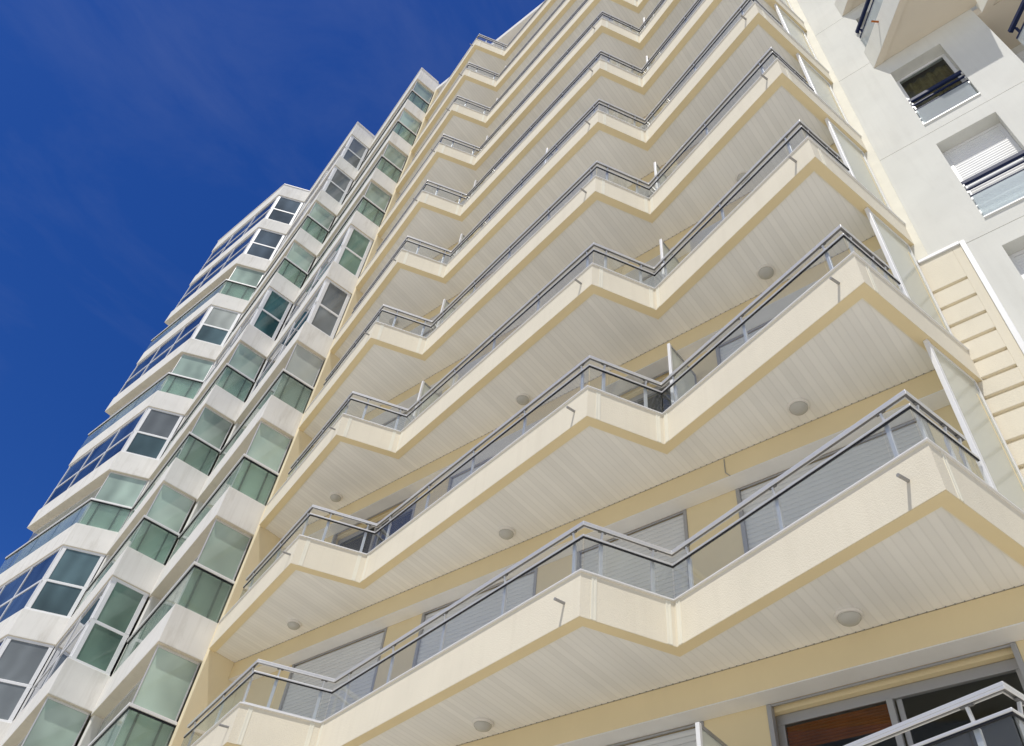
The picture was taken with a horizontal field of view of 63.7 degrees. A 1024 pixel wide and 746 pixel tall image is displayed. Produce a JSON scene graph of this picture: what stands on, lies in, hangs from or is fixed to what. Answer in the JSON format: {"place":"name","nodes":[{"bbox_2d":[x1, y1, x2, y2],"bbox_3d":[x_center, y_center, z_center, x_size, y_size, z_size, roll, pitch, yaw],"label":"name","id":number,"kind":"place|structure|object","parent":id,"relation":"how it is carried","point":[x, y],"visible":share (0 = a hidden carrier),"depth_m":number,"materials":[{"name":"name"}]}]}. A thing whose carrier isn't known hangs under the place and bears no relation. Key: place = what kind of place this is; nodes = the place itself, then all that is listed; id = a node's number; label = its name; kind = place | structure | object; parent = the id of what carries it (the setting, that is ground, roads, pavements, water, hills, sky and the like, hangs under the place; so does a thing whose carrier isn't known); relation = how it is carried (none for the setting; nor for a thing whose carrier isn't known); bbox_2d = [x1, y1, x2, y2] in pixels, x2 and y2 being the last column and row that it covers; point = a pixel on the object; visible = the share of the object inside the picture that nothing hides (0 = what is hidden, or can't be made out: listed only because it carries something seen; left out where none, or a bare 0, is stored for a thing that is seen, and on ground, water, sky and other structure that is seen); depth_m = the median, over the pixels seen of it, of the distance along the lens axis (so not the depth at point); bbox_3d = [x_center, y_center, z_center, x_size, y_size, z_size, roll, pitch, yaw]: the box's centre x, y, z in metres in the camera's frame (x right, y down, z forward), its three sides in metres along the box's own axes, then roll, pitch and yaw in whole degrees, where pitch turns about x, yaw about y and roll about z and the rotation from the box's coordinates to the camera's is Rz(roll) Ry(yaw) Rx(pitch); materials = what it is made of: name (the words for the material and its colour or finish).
{"place":"outdoors","nodes":[
{"label":"outdoors","id":0,"kind":"place"},
{"bbox_2d":[0,0,544,573],"label":"sky","id":1,"kind":"structure","parent":0,"point":[135,135],"materials":[{"name":"blue"}]},
{"bbox_2d":[168,0,1023,745],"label":"apartment building","id":2,"kind":"structure","parent":0,"point":[720,542],"depth_m":11.29,"materials":[{"name":"beige paint"}]},
{"bbox_2d":[286,619,301,629],"bbox_3d":[-3.700,4.281,13.950,0.260,0.097,0.260,-29,-58,28],"label":"ceiling lamp","id":3,"kind":"object","parent":2,"relation":"attached to","point":[293,624],"visible":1,"depth_m":13.90,"materials":[{"name":"white glass"}]},
{"bbox_2d":[278,627,386,720],"bbox_3d":[-2.905,5.386,12.935,2.328,2.266,0.312,-29,-58,28],"label":"window","id":4,"kind":"structure","parent":2,"relation":"in","point":[299,700],"depth_m":13.28,"materials":[{"name":"grey metal"}]},
{"bbox_2d":[329,492,342,501],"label":"ceiling lamp","id":5,"kind":"object","parent":2,"relation":"attached to","point":[335,497],"visible":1,"depth_m":15.99,"materials":[{"name":"white glass"}]},
{"bbox_2d":[331,496,417,551],"bbox_3d":[-2.642,3.544,15.028,2.328,2.266,0.312,-29,-58,28],"label":"window","id":6,"kind":"structure","parent":2,"relation":"in","point":[352,534],"depth_m":15.81,"materials":[{"name":"grey glass"}]},
{"bbox_2d":[388,317,398,325],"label":"ceiling lamp","id":7,"kind":"object","parent":2,"relation":"attached to","point":[390,320],"visible":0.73,"depth_m":20.19,"materials":[{"name":"white glass"}]},
{"bbox_2d":[383,391,441,430],"bbox_3d":[-2.414,1.672,17.091,2.328,2.255,0.202,-29,-58,28],"label":"window","id":8,"kind":"structure","parent":2,"relation":"in","point":[403,422],"depth_m":17.72,"materials":[{"name":"grey glass"}]},
{"bbox_2d":[412,381,439,420],"bbox_3d":[-1.661,1.000,16.118,0.044,1.860,0.740,-29,-58,28],"label":"privacy screen","id":9,"kind":"object","parent":2,"relation":"on","point":[425,387],"visible":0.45,"depth_m":16.47,"materials":[{"name":"white glass"}]},
{"bbox_2d":[423,327,435,336],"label":"window","id":10,"kind":"structure","parent":2,"relation":"in","point":[426,335],"depth_m":19.90,"materials":[{"name":"grey glass"}]},
{"bbox_2d":[436,299,454,327],"bbox_3d":[-1.398,-0.841,18.211,0.044,1.860,0.740,-29,-58,28],"label":"privacy screen","id":11,"kind":"object","parent":2,"relation":"on","point":[445,303],"visible":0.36,"depth_m":18.57,"materials":[{"name":"white glass"}]},
{"bbox_2d":[455,234,468,254],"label":"privacy screen","id":12,"kind":"object","parent":2,"relation":"on","point":[462,236],"visible":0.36,"depth_m":20.66,"materials":[{"name":"white glass"}]},
{"bbox_2d":[447,456,493,491],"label":"window","id":13,"kind":"structure","parent":2,"relation":"in","point":[453,481],"depth_m":14.68,"materials":[{"name":"grey glass"}]},
{"bbox_2d":[412,568,537,667],"bbox_3d":[-0.523,4.084,11.491,2.258,2.266,0.312,-29,-58,28],"label":"window","id":14,"kind":"structure","parent":2,"relation":"in","point":[522,589],"depth_m":12.02,"materials":[{"name":"grey metal"}]},
{"bbox_2d":[472,717,493,731],"bbox_3d":[-0.345,4.145,9.664,0.260,0.097,0.260,-29,-58,28],"label":"ceiling lamp","id":15,"kind":"object","parent":2,"relation":"attached to","point":[482,724],"visible":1,"depth_m":9.61,"materials":[{"name":"white glass"}]},
{"bbox_2d":[497,526,514,539],"bbox_3d":[-0.082,2.304,11.756,0.260,0.097,0.260,-29,-58,28],"label":"ceiling lamp","id":16,"kind":"object","parent":2,"relation":"attached to","point":[506,532],"visible":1,"depth_m":11.71,"materials":[{"name":"white glass"}]},
{"bbox_2d":[515,393,530,404],"bbox_3d":[0.181,0.462,13.849,0.260,0.097,0.260,-29,-58,28],"label":"ceiling lamp","id":17,"kind":"object","parent":2,"relation":"attached to","point":[522,399],"visible":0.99,"depth_m":13.80,"materials":[{"name":"white glass"}]},
{"bbox_2d":[544,148,552,163],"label":"privacy screen","id":18,"kind":"object","parent":2,"relation":"on","point":[549,156],"visible":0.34,"depth_m":18.94,"materials":[{"name":"white glass"}]},
{"bbox_2d":[576,509,689,598],"bbox_3d":[1.557,2.947,10.229,1.728,2.266,0.312,-29,-58,28],"label":"window","id":19,"kind":"structure","parent":2,"relation":"in","point":[618,565],"depth_m":10.57,"materials":[{"name":"grey metal"}]},
{"bbox_2d":[617,370,669,403],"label":"window","id":20,"kind":"structure","parent":2,"relation":"in","point":[636,396],"depth_m":12.99,"materials":[{"name":"grey glass"}]},
{"bbox_2d":[642,271,661,287],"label":"window","id":21,"kind":"structure","parent":2,"relation":"in","point":[652,281],"depth_m":14.80,"materials":[{"name":"grey glass"}]},
{"bbox_2d":[609,721,703,745],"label":"window","id":22,"kind":"structure","parent":2,"relation":"in","point":[686,735],"depth_m":8.66,"materials":[{"name":"grey metal"}]},
{"bbox_2d":[654,162,666,189],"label":"privacy screen","id":23,"kind":"object","parent":2,"relation":"on","point":[663,178],"visible":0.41,"depth_m":15.90,"materials":[{"name":"white glass"}]},
{"bbox_2d":[659,239,679,279],"bbox_3d":[2.657,-1.427,13.441,0.044,1.860,0.740,-29,-58,28],"label":"privacy screen","id":24,"kind":"object","parent":2,"relation":"on","point":[673,263],"visible":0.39,"depth_m":13.81,"materials":[{"name":"white glass"}]},
{"bbox_2d":[667,343,696,404],"bbox_3d":[2.394,0.415,11.348,0.044,1.860,0.740,-29,-58,28],"label":"privacy screen","id":25,"kind":"object","parent":2,"relation":"on","point":[687,382],"visible":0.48,"depth_m":11.71,"materials":[{"name":"white glass"}]},
{"bbox_2d":[695,722,727,745],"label":"privacy screen","id":26,"kind":"object","parent":2,"relation":"on","point":[705,736],"visible":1,"depth_m":7.69,"materials":[{"name":"white glass"}]},
{"bbox_2d":[735,171,750,184],"bbox_3d":[3.891,-3.263,13.851,0.260,0.097,0.260,-29,-58,28],"label":"ceiling lamp","id":27,"kind":"object","parent":2,"relation":"attached to","point":[739,175],"visible":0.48,"depth_m":13.81,"materials":[{"name":"white glass"}]},
{"bbox_2d":[715,320,770,364],"bbox_3d":[3.900,-0.081,11.010,2.328,2.255,0.202,-29,-58,28],"label":"window","id":28,"kind":"structure","parent":2,"relation":"in","point":[724,352],"depth_m":12.13,"materials":[{"name":"grey glass"}]},
{"bbox_2d":[757,264,774,279],"bbox_3d":[3.628,-1.421,11.759,0.260,0.097,0.260,-29,-58,28],"label":"ceiling lamp","id":29,"kind":"object","parent":2,"relation":"attached to","point":[765,271],"visible":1,"depth_m":11.72,"materials":[{"name":"white glass"}]},
{"bbox_2d":[782,0,794,12],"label":"wind screen","id":30,"kind":"object","parent":2,"relation":"on","point":[789,5],"visible":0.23,"depth_m":18.61,"materials":[{"name":"white glass"}]},
{"bbox_2d":[774,3,817,59],"bbox_3d":[5.748,-6.757,16.565,0.894,2.253,0.050,32,-53,-20],"label":"wind screen","id":31,"kind":"object","parent":2,"relation":"on","point":[793,28],"visible":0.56,"depth_m":16.77,"materials":[{"name":"white glass"}]},
{"bbox_2d":[787,398,809,415],"bbox_3d":[3.365,0.420,9.666,0.260,0.097,0.260,-29,-58,28],"label":"ceiling lamp","id":32,"kind":"object","parent":2,"relation":"attached to","point":[798,406],"visible":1,"depth_m":9.62,"materials":[{"name":"white glass"}]},
{"bbox_2d":[796,53,849,124],"bbox_3d":[5.485,-4.915,14.472,0.894,2.253,0.050,32,-53,-20],"label":"wind screen","id":33,"kind":"object","parent":2,"relation":"on","point":[818,83],"visible":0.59,"depth_m":14.62,"materials":[{"name":"white glass"}]},
{"bbox_2d":[735,419,935,553],"bbox_3d":[3.672,1.792,8.947,2.328,2.266,0.312,-29,-58,28],"label":"window","id":34,"kind":"structure","parent":2,"relation":"in","point":[864,458],"depth_m":9.51,"materials":[{"name":"grey metal"}]},
{"bbox_2d":[834,607,863,626],"bbox_3d":[3.102,2.261,7.573,0.260,0.097,0.260,-29,-58,28],"label":"ceiling lamp","id":35,"kind":"object","parent":2,"relation":"attached to","point":[848,616],"visible":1,"depth_m":7.53,"materials":[{"name":"white glass"}]},
{"bbox_2d":[824,118,891,210],"bbox_3d":[5.222,-3.074,12.379,0.894,2.253,0.050,32,-53,-20],"label":"wind screen","id":36,"kind":"object","parent":2,"relation":"on","point":[850,152],"visible":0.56,"depth_m":12.46,"materials":[{"name":"white glass"}]},
{"bbox_2d":[766,642,1023,745],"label":"window","id":37,"kind":"structure","parent":2,"relation":"in","point":[1006,659],"depth_m":7.63,"materials":[{"name":"grey metal"}]},
{"bbox_2d":[864,207,952,334],"bbox_3d":[4.959,-1.232,10.286,0.894,2.253,0.050,32,-53,-20],"label":"wind screen","id":38,"kind":"object","parent":2,"relation":"on","point":[896,248],"visible":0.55,"depth_m":10.32,"materials":[{"name":"white glass"}]},
{"bbox_2d":[923,339,1023,510],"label":"wind screen","id":39,"kind":"object","parent":2,"relation":"on","point":[961,387],"visible":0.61,"depth_m":8.20,"materials":[{"name":"white glass"}]},
{"label":"pavement","id":40,"kind":"structure","parent":0,"visible":0},
{"bbox_2d":[0,68,439,745],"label":"bay window building","id":41,"kind":"structure","parent":40,"relation":"on","point":[118,578],"depth_m":22.31,"materials":[{"name":"white paint"}]},
{"bbox_2d":[0,636,54,722],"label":"window","id":42,"kind":"structure","parent":41,"relation":"in","point":[22,661],"depth_m":20.35,"materials":[{"name":"white glass"}]},
{"bbox_2d":[0,545,105,622],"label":"window","id":43,"kind":"structure","parent":41,"relation":"in","point":[57,583],"depth_m":22.41,"materials":[{"name":"white"}]},
{"bbox_2d":[17,696,89,745],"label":"window","id":44,"kind":"structure","parent":41,"relation":"in","point":[58,723],"depth_m":16.27,"materials":[{"name":"green glass"}]},
{"bbox_2d":[5,471,147,569],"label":"window","id":45,"kind":"structure","parent":41,"relation":"in","point":[109,506],"depth_m":24.72,"materials":[{"name":"green glass"}]},
{"bbox_2d":[17,576,149,715],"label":"window","id":46,"kind":"structure","parent":41,"relation":"in","point":[96,640],"depth_m":18.07,"materials":[{"name":"white"}]},
{"bbox_2d":[43,407,183,506],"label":"window","id":47,"kind":"structure","parent":41,"relation":"in","point":[150,432],"depth_m":26.84,"materials":[{"name":"white"}]},
{"bbox_2d":[86,483,194,592],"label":"window","id":48,"kind":"structure","parent":41,"relation":"in","point":[158,530],"depth_m":20.06,"materials":[{"name":"green glass"}]},
{"bbox_2d":[88,644,199,745],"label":"window","id":49,"kind":"structure","parent":41,"relation":"in","point":[148,714],"depth_m":14.04,"materials":[{"name":"green glass"}]},
{"bbox_2d":[88,353,214,439],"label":"window","id":50,"kind":"structure","parent":41,"relation":"in","point":[190,372],"depth_m":28.85,"materials":[{"name":"green glass"}]},
{"bbox_2d":[118,305,241,393],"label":"window","id":51,"kind":"structure","parent":41,"relation":"in","point":[214,325],"depth_m":31.05,"materials":[{"name":"white"}]},
{"bbox_2d":[132,406,232,509],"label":"window","id":52,"kind":"structure","parent":41,"relation":"in","point":[202,445],"depth_m":22.15,"materials":[{"name":"green glass"}]},
{"bbox_2d":[127,518,251,649],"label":"window","id":53,"kind":"structure","parent":41,"relation":"in","point":[204,587],"depth_m":16.05,"materials":[{"name":"green glass"}]},
{"bbox_2d":[151,265,264,341],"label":"window","id":54,"kind":"structure","parent":41,"relation":"in","point":[242,283],"depth_m":33.02,"materials":[{"name":"green glass"}]},
{"bbox_2d":[170,342,264,440],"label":"window","id":55,"kind":"structure","parent":41,"relation":"in","point":[238,376],"depth_m":24.26,"materials":[{"name":"green glass"}]},
{"bbox_2d":[176,228,285,307],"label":"window","id":56,"kind":"structure","parent":41,"relation":"in","point":[262,243],"depth_m":35.25,"materials":[{"name":"white"}]},
{"bbox_2d":[178,420,291,539],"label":"window","id":57,"kind":"structure","parent":41,"relation":"in","point":[255,473],"depth_m":18.15,"materials":[{"name":"green glass"}]},
{"bbox_2d":[199,287,292,390],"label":"window","id":58,"kind":"structure","parent":41,"relation":"in","point":[269,314],"depth_m":26.48,"materials":[{"name":"white"}]},
{"bbox_2d":[200,195,303,271],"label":"window","id":59,"kind":"structure","parent":41,"relation":"in","point":[282,209],"depth_m":37.36,"materials":[{"name":"white glass"}]},
{"bbox_2d":[228,241,314,338],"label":"window","id":60,"kind":"structure","parent":41,"relation":"in","point":[297,263],"depth_m":28.47,"materials":[{"name":"green glass"}]},
{"bbox_2d":[220,343,323,454],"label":"window","id":61,"kind":"structure","parent":41,"relation":"in","point":[294,384],"depth_m":20.26,"materials":[{"name":"glass"}]},
{"bbox_2d":[255,202,334,290],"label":"window","id":62,"kind":"structure","parent":41,"relation":"in","point":[317,223],"depth_m":30.57,"materials":[{"name":"green glass"}]},
{"bbox_2d":[248,278,350,397],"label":"window","id":63,"kind":"structure","parent":41,"relation":"in","point":[324,311],"depth_m":22.50,"materials":[{"name":"white glass"}]},
{"bbox_2d":[277,166,352,251],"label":"window","id":64,"kind":"structure","parent":41,"relation":"in","point":[337,184],"depth_m":32.78,"materials":[{"name":"white glass"}]},
{"bbox_2d":[279,225,372,334],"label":"window","id":65,"kind":"structure","parent":41,"relation":"in","point":[351,251],"depth_m":24.61,"materials":[{"name":"white"}]},
{"bbox_2d":[297,135,368,215],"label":"window","id":66,"kind":"structure","parent":41,"relation":"in","point":[354,152],"depth_m":34.86,"materials":[{"name":"white"}]},
{"bbox_2d":[307,181,390,275],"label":"window","id":67,"kind":"structure","parent":41,"relation":"in","point":[374,203],"depth_m":26.54,"materials":[{"name":"green glass"}]},
{"bbox_2d":[328,143,406,232],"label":"window","id":68,"kind":"structure","parent":41,"relation":"in","point":[392,161],"depth_m":28.65,"materials":[{"name":"green glass"}]},
{"bbox_2d":[347,110,420,194],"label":"window","id":69,"kind":"structure","parent":41,"relation":"in","point":[407,127],"depth_m":30.76,"materials":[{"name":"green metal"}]},
{"bbox_2d":[363,81,432,161],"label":"window","id":70,"kind":"structure","parent":41,"relation":"in","point":[420,96],"depth_m":32.87,"materials":[{"name":"green glass"}]},
{"bbox_2d":[797,0,1023,340],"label":"neighbour building","id":71,"kind":"structure","parent":40,"relation":"on","point":[933,90],"depth_m":12.83,"materials":[{"name":"white paint"}]},
{"bbox_2d":[896,54,979,125],"bbox_3d":[6.986,-4.630,13.557,0.848,2.128,0.412,-29,-58,28],"label":"window","id":72,"kind":"structure","parent":71,"relation":"in","point":[938,93],"depth_m":13.42,"materials":[{"name":"white metal"}]},
{"bbox_2d":[942,123,1023,217],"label":"window","id":73,"kind":"structure","parent":71,"relation":"in","point":[989,164],"depth_m":11.52,"materials":[{"name":"white"}]},
{"bbox_2d":[1009,249,1023,278],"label":"window","id":74,"kind":"structure","parent":71,"relation":"in","point":[1017,258],"depth_m":10.24,"materials":[{"name":"white"}]}
]}

